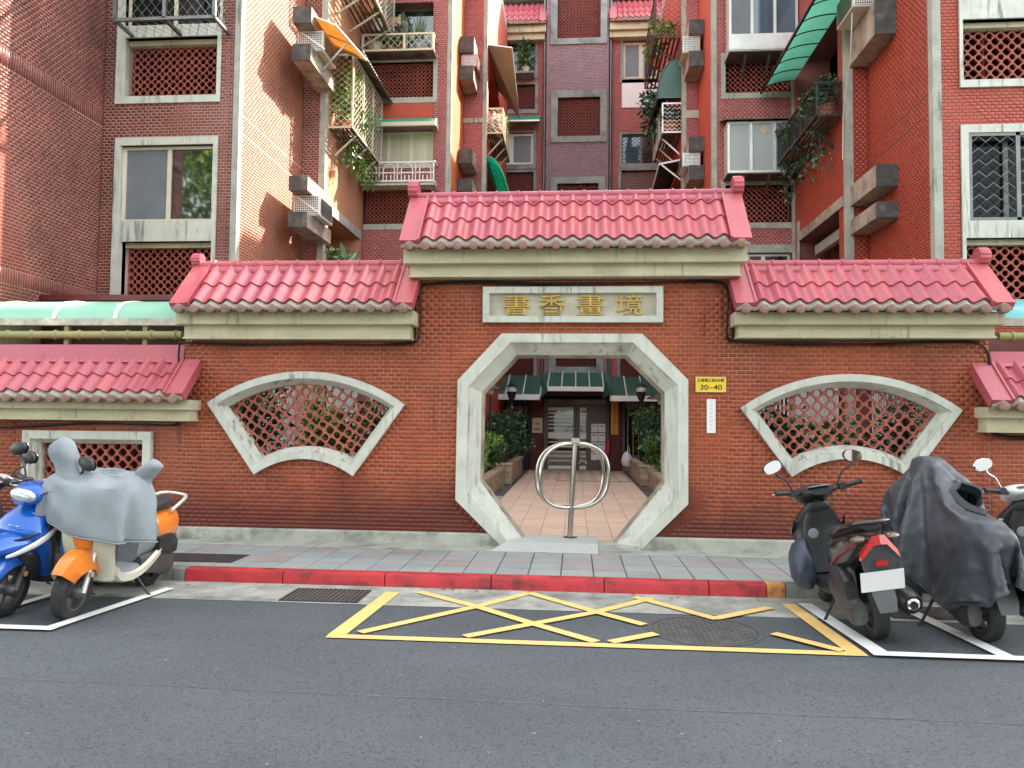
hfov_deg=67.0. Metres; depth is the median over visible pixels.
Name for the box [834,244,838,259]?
window
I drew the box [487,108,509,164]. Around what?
window cage
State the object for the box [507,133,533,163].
window
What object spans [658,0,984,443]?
apartment block
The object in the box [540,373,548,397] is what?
canopy hip
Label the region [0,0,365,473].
apartment block
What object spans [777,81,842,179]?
window cage
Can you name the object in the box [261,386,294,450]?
ground floor window
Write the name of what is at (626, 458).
shopping bag
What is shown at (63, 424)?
cable
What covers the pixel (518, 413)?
shrub
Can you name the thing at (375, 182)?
hanging plant
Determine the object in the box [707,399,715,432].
sign
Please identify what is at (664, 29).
potted plant
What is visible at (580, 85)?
block
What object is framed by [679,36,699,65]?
air conditioner
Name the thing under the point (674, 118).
potted plant
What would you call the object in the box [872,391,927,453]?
ground floor window
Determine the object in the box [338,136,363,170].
hanging plant
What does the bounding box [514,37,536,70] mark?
potted plant
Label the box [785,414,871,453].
shrub
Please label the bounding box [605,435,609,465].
umbrella
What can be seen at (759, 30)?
bay window
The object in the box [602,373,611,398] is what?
canopy hip
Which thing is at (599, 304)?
name plaque
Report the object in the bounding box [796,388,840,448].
ground floor window
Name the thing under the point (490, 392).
street lamp
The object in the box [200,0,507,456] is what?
apartment block
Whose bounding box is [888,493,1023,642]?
scooter
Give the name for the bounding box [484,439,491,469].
shrub
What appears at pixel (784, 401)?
ground floor window
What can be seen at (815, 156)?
hanging plant
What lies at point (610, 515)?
courtyard floor
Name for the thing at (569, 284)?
cable
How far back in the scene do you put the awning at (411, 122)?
17.71 m
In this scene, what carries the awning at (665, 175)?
attached to the apartment block at (715, 88)
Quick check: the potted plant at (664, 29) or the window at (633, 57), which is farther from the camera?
the window at (633, 57)
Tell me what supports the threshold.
on the pavement
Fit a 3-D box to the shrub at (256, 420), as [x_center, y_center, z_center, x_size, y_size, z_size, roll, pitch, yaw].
[-3.533,1.008,10.784,1.239,2.188,1.019,0,-3,5]
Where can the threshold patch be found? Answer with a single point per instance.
(608, 547)
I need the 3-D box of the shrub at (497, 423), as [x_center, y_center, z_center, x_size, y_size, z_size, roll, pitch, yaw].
[-0.253,1.380,20.012,1.440,1.385,1.728,2,-3,-32]
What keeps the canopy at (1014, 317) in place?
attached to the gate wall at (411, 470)
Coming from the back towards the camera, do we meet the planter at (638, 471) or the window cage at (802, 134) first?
the planter at (638, 471)
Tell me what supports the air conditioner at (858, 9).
on the apartment block at (925, 138)
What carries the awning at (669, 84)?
attached to the apartment block at (715, 88)
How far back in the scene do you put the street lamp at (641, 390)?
21.69 m
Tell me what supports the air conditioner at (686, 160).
on the apartment block at (715, 88)
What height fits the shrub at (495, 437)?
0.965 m
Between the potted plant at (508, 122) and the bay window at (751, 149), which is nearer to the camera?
the bay window at (751, 149)
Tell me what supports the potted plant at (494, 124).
in the window cage at (504, 138)
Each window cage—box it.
[112,0,229,37]
[329,54,382,178]
[338,0,394,48]
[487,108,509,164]
[644,0,680,88]
[653,102,680,162]
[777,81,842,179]
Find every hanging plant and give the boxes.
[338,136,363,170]
[349,149,371,181]
[361,162,380,191]
[776,159,799,204]
[790,147,815,186]
[805,125,832,170]
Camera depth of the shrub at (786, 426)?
10.27 m
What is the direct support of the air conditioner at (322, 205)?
on the apartment block at (141, 167)
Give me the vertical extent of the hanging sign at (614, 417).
1.070 m
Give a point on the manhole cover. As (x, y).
(697, 631)
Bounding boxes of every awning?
[314,16,366,69]
[348,41,392,102]
[377,118,438,130]
[487,156,508,191]
[488,44,519,118]
[506,115,539,121]
[648,57,680,130]
[652,159,680,189]
[760,0,839,93]
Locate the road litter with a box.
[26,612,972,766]
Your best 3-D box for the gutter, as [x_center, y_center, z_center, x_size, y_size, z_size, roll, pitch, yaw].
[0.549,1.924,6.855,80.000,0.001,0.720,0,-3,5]
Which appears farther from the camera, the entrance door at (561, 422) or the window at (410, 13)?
the entrance door at (561, 422)
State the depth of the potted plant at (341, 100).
15.88 m
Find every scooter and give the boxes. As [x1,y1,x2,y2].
[0,442,102,617]
[0,450,61,583]
[50,491,187,619]
[762,449,922,639]
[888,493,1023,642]
[972,458,1023,556]
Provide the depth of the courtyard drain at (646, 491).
18.88 m
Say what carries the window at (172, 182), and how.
in the apartment block at (141, 167)
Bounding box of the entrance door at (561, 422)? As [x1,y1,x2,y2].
[543,391,608,470]
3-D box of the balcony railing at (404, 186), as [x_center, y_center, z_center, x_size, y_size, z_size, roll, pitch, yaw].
[-2.603,-4.837,17.910,1.717,0.583,0.380,0,-3,5]
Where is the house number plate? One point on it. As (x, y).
(710, 384)
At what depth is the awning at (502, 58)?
21.28 m
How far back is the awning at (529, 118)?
25.51 m
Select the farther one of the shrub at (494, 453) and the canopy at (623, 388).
the canopy at (623, 388)
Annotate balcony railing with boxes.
[361,160,437,189]
[362,32,437,60]
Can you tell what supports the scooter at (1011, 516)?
on the road
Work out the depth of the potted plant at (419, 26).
17.90 m
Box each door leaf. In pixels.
[548,407,573,468]
[579,407,585,469]
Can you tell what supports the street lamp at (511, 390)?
on the planter at (513, 470)
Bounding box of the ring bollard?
[535,437,610,537]
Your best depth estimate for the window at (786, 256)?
17.46 m
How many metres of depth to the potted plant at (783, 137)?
16.11 m
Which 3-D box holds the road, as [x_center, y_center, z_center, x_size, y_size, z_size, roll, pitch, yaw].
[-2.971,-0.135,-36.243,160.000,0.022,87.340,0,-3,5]
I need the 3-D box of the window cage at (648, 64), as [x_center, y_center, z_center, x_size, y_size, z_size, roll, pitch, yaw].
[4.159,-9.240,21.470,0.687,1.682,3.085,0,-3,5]
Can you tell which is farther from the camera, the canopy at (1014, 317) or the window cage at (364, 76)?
the window cage at (364, 76)
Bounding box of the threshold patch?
[597,540,640,553]
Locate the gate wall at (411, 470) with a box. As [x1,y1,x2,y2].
[169,176,1015,552]
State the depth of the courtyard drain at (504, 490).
18.74 m
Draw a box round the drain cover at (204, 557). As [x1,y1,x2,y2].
[174,553,248,562]
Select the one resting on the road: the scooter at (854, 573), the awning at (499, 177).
the scooter at (854, 573)
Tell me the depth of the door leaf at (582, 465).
25.14 m
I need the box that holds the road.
[0,587,1023,767]
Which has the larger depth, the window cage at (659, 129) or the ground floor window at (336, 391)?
the window cage at (659, 129)
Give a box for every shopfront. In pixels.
[503,400,530,468]
[622,401,657,470]
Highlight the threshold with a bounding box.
[491,535,598,553]
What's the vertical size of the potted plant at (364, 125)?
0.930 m
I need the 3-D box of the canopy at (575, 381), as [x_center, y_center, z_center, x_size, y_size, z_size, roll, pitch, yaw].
[1.991,-0.092,24.188,1.722,0.711,1.835,0,-3,5]
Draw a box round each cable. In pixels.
[0,421,178,427]
[177,279,1023,439]
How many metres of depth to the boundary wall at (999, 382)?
8.70 m
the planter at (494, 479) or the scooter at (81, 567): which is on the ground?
the planter at (494, 479)
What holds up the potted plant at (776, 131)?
in the window cage at (802, 134)
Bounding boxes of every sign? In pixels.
[611,401,617,434]
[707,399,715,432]
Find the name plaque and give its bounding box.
[483,286,662,322]
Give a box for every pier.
[531,396,542,469]
[610,401,621,470]
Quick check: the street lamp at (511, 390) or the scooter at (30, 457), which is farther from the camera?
the street lamp at (511, 390)
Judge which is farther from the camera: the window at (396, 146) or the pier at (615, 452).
the pier at (615, 452)
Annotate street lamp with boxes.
[487,384,503,469]
[506,380,516,457]
[635,380,646,460]
[646,392,660,471]
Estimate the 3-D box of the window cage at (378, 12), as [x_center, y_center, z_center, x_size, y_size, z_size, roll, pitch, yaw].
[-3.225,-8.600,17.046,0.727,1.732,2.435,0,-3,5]
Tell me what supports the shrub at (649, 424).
on the planter at (638, 471)
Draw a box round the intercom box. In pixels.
[532,418,542,432]
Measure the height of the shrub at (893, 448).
2.073 m
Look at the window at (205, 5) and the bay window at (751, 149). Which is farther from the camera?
the bay window at (751, 149)
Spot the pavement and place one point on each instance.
(657, 563)
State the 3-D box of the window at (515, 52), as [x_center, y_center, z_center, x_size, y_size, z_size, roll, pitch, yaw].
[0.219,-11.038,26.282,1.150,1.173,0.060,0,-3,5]
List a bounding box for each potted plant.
[325,244,347,259]
[328,242,359,259]
[330,63,362,133]
[340,103,369,143]
[354,105,377,150]
[359,0,373,15]
[359,107,380,160]
[366,0,391,33]
[369,25,382,49]
[379,30,402,48]
[394,14,412,48]
[412,13,427,47]
[487,113,507,138]
[490,110,511,146]
[498,116,513,154]
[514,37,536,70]
[635,87,679,151]
[642,40,668,69]
[647,17,677,45]
[656,107,680,136]
[775,121,796,161]
[780,118,805,152]
[796,107,814,142]
[797,91,829,130]
[807,72,839,119]
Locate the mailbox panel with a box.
[590,420,605,469]
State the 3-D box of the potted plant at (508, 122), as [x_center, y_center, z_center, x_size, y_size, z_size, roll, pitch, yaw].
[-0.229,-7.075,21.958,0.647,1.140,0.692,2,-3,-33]
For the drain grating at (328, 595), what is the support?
on the gutter
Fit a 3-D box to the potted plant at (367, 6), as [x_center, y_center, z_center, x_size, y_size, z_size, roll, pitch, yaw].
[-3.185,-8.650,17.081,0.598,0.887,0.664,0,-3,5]
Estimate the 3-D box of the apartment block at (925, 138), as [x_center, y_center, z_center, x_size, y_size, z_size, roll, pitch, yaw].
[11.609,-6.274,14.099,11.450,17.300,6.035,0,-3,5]
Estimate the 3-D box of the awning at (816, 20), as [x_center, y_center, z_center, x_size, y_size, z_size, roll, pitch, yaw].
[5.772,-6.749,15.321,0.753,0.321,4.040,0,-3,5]
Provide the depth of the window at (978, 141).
11.52 m
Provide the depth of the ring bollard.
9.31 m
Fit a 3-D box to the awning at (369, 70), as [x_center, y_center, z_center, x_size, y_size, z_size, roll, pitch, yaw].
[-3.245,-6.901,16.916,0.689,0.540,2.600,0,-3,5]
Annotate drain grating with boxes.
[278,588,371,602]
[890,607,955,619]
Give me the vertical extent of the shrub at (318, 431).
2.090 m
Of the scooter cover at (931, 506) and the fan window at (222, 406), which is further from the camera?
the fan window at (222, 406)
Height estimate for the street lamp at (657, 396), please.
2.360 m
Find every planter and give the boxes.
[484,466,504,493]
[491,456,523,484]
[629,458,658,486]
[646,468,660,491]
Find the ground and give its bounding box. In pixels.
[495,462,651,494]
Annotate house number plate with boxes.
[695,377,725,391]
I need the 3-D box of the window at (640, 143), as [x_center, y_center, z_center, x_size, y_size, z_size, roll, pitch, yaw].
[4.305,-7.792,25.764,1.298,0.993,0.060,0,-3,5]
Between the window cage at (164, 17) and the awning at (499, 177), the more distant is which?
the awning at (499, 177)
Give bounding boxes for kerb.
[8,565,935,602]
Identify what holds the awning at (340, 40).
attached to the apartment block at (141, 167)
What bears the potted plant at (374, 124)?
in the window cage at (364, 76)
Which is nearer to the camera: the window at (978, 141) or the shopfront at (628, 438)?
the window at (978, 141)
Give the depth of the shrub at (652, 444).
17.68 m
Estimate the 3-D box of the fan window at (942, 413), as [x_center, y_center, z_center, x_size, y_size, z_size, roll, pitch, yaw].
[3.883,0.483,8.966,2.457,1.184,0.270,0,-3,5]
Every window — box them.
[121,146,212,220]
[128,0,219,25]
[207,371,404,475]
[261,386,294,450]
[325,386,356,456]
[367,131,433,167]
[370,8,432,48]
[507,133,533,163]
[508,43,534,72]
[622,135,657,163]
[623,42,657,77]
[719,117,798,194]
[725,0,797,76]
[740,374,962,476]
[748,253,789,259]
[758,397,788,443]
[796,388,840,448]
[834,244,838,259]
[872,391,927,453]
[972,137,1023,216]
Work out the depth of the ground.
18.38 m
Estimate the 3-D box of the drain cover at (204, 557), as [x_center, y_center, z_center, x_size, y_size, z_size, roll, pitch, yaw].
[-3.296,1.829,8.107,0.930,0.032,0.460,0,-3,5]
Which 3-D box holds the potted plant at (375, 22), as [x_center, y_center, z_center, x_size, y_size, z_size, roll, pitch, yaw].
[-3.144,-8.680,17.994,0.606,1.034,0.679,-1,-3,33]
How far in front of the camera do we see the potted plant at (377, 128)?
17.57 m
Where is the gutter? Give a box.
[8,576,1023,624]
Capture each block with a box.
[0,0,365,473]
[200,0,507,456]
[503,0,662,461]
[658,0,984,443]
[791,0,1023,453]
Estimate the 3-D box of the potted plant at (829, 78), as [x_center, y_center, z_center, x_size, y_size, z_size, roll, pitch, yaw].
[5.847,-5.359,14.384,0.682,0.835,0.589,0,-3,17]
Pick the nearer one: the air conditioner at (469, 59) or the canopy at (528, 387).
the air conditioner at (469, 59)
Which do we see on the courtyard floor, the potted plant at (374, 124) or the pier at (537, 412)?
the pier at (537, 412)
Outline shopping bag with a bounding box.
[621,445,631,465]
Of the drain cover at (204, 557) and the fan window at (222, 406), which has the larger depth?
the fan window at (222, 406)
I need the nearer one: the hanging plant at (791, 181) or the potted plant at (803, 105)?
the potted plant at (803, 105)
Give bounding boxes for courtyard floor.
[496,469,647,540]
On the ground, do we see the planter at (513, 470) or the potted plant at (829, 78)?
the planter at (513, 470)
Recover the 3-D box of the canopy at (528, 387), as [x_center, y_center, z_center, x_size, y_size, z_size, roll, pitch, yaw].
[-0.405,0.081,24.501,2.712,0.876,1.687,0,-3,5]
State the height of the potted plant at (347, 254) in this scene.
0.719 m
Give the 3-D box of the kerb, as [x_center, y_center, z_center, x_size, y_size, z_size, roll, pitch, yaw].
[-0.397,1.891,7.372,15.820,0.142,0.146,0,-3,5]
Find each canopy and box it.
[0,301,188,344]
[498,374,540,399]
[547,371,603,391]
[609,376,657,401]
[991,300,1023,341]
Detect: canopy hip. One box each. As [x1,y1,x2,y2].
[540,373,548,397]
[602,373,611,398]
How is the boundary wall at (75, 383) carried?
on the ground
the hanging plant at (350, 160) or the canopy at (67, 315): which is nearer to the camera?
the canopy at (67, 315)
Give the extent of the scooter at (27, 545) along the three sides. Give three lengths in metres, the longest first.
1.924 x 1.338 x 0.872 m
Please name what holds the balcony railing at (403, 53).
attached to the apartment block at (451, 93)
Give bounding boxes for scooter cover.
[33,437,162,544]
[879,456,1023,608]
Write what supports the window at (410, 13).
in the apartment block at (451, 93)
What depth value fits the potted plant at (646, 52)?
21.70 m
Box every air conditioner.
[293,195,332,225]
[297,31,335,68]
[461,54,480,78]
[678,153,699,174]
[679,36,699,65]
[837,0,873,29]
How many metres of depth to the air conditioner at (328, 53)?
14.44 m
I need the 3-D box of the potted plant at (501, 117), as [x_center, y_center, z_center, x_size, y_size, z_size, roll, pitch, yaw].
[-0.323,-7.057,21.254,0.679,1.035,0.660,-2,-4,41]
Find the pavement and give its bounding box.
[173,538,793,581]
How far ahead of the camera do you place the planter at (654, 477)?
17.70 m
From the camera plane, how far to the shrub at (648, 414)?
21.83 m
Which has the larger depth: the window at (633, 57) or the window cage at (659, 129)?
the window at (633, 57)
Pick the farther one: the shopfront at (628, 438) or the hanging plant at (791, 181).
the shopfront at (628, 438)
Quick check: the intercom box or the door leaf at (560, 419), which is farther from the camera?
the door leaf at (560, 419)
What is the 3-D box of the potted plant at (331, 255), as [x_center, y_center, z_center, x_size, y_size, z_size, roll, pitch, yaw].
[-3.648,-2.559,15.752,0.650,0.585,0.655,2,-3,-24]
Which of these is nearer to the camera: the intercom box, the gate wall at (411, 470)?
the gate wall at (411, 470)
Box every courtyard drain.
[496,469,528,495]
[624,471,651,496]
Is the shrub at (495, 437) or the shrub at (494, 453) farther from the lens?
the shrub at (494, 453)
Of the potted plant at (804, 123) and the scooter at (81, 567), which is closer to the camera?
the scooter at (81, 567)
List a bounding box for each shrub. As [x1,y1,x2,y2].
[235,388,295,455]
[289,387,356,454]
[320,397,387,456]
[484,429,508,469]
[484,432,503,470]
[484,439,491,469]
[485,411,535,461]
[492,405,526,458]
[628,408,659,463]
[632,403,659,460]
[637,428,660,468]
[757,402,812,454]
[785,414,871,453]
[853,395,927,456]
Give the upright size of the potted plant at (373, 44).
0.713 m
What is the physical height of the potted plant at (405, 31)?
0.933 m
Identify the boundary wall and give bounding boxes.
[0,344,201,536]
[970,351,1023,517]
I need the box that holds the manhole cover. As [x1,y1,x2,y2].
[648,616,762,646]
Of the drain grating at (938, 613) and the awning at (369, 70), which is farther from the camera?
the awning at (369, 70)
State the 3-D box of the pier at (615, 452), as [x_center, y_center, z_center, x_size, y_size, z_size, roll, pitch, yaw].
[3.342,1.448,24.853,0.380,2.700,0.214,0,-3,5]
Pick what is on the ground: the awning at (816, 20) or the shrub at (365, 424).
the shrub at (365, 424)
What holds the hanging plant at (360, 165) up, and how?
hanging from the window cage at (364, 76)
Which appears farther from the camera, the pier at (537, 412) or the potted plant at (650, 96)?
the pier at (537, 412)
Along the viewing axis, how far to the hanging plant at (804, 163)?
15.71 m
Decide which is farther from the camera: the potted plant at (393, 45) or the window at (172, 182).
the potted plant at (393, 45)
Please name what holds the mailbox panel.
attached to the block at (580, 85)
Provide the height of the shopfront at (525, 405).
2.500 m
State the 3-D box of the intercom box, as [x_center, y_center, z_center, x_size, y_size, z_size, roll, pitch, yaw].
[0.818,1.331,24.918,0.331,0.493,0.086,0,-3,5]
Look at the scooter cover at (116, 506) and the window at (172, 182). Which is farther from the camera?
the window at (172, 182)

